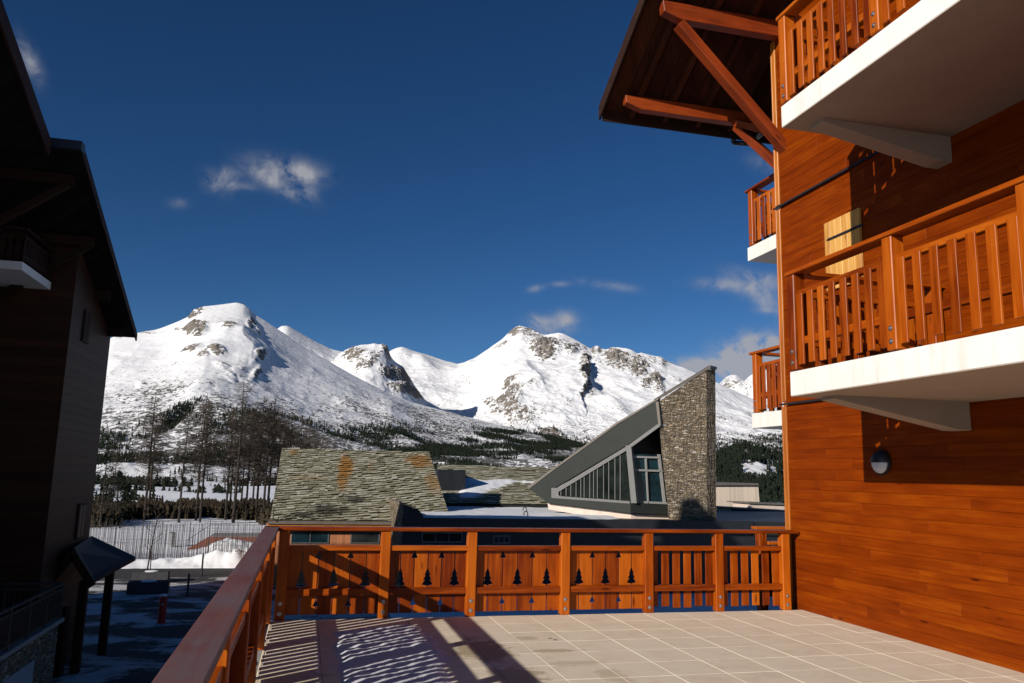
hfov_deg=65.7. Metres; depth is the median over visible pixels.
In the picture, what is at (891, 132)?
chalet
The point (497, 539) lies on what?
window
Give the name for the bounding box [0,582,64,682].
terrace
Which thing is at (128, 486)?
conifer tree
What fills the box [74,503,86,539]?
window
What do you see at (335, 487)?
stone roofed hall
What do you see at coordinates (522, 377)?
mountain range
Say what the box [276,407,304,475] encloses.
larch tree
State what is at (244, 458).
larch tree
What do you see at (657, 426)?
window frame
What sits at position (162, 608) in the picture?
hydrant
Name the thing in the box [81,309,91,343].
window
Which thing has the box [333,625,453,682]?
snow patch
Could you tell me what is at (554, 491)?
window frame
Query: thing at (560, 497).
window frame
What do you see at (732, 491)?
ribbed building
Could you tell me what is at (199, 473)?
larch tree
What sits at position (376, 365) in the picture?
rocky knoll
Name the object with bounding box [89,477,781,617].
ground
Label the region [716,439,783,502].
hill forest
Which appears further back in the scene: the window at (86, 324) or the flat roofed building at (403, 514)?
the flat roofed building at (403, 514)
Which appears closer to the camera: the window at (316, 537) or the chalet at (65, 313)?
the chalet at (65, 313)
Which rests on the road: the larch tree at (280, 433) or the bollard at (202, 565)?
the bollard at (202, 565)
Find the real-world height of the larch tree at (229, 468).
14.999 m
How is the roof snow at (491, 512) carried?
on the flat roofed building at (403, 514)
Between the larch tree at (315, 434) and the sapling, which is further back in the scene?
the larch tree at (315, 434)
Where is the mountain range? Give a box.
[278,326,782,452]
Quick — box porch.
[53,536,135,677]
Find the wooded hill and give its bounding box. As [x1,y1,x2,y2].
[722,449,782,475]
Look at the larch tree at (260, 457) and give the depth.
105.01 m
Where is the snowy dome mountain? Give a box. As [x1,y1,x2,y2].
[96,303,581,480]
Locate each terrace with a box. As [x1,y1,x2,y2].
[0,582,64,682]
[255,610,1023,682]
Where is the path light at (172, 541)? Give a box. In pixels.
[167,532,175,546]
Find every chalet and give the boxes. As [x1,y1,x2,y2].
[0,0,137,658]
[599,0,1023,672]
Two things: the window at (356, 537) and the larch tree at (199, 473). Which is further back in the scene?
the larch tree at (199, 473)
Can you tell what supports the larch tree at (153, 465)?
on the ground
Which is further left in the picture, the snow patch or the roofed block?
the snow patch
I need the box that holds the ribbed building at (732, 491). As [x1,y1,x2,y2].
[716,482,758,506]
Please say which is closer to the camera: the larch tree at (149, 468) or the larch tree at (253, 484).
the larch tree at (149, 468)
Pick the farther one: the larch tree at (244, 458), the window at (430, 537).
the larch tree at (244, 458)
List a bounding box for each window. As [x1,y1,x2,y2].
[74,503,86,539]
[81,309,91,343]
[291,531,328,543]
[350,532,379,543]
[422,532,462,542]
[493,535,509,543]
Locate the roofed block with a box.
[716,501,784,511]
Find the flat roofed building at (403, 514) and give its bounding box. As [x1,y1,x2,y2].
[388,498,784,596]
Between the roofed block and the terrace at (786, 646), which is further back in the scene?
the roofed block
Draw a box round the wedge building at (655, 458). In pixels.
[528,365,716,519]
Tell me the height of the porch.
4.004 m
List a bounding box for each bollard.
[185,573,189,595]
[199,553,203,575]
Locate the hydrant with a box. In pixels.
[156,594,167,623]
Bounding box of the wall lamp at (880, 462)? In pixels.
[870,450,891,475]
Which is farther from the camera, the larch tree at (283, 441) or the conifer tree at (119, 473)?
the larch tree at (283, 441)
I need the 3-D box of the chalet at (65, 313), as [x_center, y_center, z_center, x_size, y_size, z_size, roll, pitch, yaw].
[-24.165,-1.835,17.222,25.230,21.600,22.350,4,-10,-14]
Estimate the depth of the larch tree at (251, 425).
101.44 m
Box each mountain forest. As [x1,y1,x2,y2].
[97,395,586,479]
[534,424,782,451]
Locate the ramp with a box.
[189,525,261,549]
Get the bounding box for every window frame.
[551,488,558,495]
[551,496,629,503]
[558,424,659,490]
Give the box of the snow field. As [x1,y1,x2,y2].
[104,538,250,568]
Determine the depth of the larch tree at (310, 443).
123.23 m
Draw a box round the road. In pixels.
[52,568,390,682]
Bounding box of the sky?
[2,0,779,382]
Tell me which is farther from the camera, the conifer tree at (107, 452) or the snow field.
the conifer tree at (107, 452)
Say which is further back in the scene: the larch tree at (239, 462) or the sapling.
the larch tree at (239, 462)
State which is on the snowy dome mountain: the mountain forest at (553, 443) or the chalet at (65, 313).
the mountain forest at (553, 443)
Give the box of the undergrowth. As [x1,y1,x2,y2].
[90,494,273,527]
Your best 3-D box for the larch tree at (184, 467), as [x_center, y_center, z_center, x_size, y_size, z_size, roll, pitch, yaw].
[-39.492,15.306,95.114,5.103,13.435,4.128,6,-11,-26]
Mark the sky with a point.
(440, 179)
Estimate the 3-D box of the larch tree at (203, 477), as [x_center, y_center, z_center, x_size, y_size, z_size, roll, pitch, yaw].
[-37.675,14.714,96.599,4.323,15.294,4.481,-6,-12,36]
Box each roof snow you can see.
[421,506,618,518]
[442,476,564,499]
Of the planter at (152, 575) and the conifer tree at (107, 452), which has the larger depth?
the conifer tree at (107, 452)
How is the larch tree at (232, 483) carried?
on the ground
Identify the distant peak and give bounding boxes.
[719,374,783,406]
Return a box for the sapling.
[144,497,167,569]
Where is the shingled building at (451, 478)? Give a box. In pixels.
[435,465,594,507]
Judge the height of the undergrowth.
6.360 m
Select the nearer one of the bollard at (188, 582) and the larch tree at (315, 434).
the bollard at (188, 582)
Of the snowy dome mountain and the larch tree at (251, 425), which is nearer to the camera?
the larch tree at (251, 425)
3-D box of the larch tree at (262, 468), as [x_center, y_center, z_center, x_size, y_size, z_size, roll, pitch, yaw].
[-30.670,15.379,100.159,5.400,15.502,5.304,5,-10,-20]
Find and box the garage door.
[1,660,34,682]
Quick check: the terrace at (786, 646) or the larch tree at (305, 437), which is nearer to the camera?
the terrace at (786, 646)
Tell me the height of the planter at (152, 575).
0.670 m
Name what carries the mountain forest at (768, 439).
on the mountain range
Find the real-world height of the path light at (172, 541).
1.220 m
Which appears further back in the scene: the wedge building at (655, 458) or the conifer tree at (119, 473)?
the conifer tree at (119, 473)
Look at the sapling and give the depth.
46.83 m
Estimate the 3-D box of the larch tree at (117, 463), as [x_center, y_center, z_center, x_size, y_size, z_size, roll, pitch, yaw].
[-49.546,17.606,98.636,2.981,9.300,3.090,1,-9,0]
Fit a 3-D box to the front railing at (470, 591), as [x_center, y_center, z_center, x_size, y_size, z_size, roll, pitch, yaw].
[0.504,2.929,10.114,7.090,1.060,0.165,4,-10,-14]
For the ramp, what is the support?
on the snow field
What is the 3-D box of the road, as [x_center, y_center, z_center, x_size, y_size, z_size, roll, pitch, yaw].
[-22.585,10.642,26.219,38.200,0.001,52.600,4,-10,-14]
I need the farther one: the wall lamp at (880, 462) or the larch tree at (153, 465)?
the larch tree at (153, 465)
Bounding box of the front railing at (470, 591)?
[265,526,798,620]
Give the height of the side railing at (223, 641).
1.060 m
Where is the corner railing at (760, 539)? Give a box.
[751,526,784,610]
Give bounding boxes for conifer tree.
[92,447,121,527]
[100,470,132,522]
[112,483,139,516]
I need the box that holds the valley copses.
[94,475,275,500]
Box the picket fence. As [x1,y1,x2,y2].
[89,516,262,559]
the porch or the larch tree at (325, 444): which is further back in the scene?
the larch tree at (325, 444)
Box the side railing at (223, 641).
[152,526,278,682]
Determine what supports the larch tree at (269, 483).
on the ground
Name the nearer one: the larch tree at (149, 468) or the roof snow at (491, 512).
the roof snow at (491, 512)
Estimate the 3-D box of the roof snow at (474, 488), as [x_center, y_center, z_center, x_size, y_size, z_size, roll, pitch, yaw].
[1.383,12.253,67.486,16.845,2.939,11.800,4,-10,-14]
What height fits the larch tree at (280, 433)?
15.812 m
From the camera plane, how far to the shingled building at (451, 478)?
63.47 m
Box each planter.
[126,580,169,594]
[132,570,169,579]
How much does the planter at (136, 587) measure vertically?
0.670 m
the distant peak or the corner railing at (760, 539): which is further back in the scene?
the distant peak
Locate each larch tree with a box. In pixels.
[100,446,126,505]
[126,395,175,520]
[131,413,172,504]
[162,413,205,522]
[185,394,221,520]
[185,401,222,521]
[210,382,260,522]
[211,406,247,519]
[214,421,246,511]
[229,408,265,520]
[230,412,261,505]
[238,420,264,504]
[244,397,278,508]
[248,403,287,506]
[253,398,292,507]
[264,403,292,481]
[271,420,290,483]
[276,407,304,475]
[285,414,313,448]
[297,420,319,447]
[310,427,325,448]
[321,438,330,448]
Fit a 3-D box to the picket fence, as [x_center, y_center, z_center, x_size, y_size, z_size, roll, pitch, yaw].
[-26.108,13.896,55.727,31.682,3.191,2.637,1,-9,0]
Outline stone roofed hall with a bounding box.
[267,448,447,583]
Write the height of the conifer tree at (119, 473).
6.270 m
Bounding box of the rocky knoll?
[331,343,443,410]
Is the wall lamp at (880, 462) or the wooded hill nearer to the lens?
the wall lamp at (880, 462)

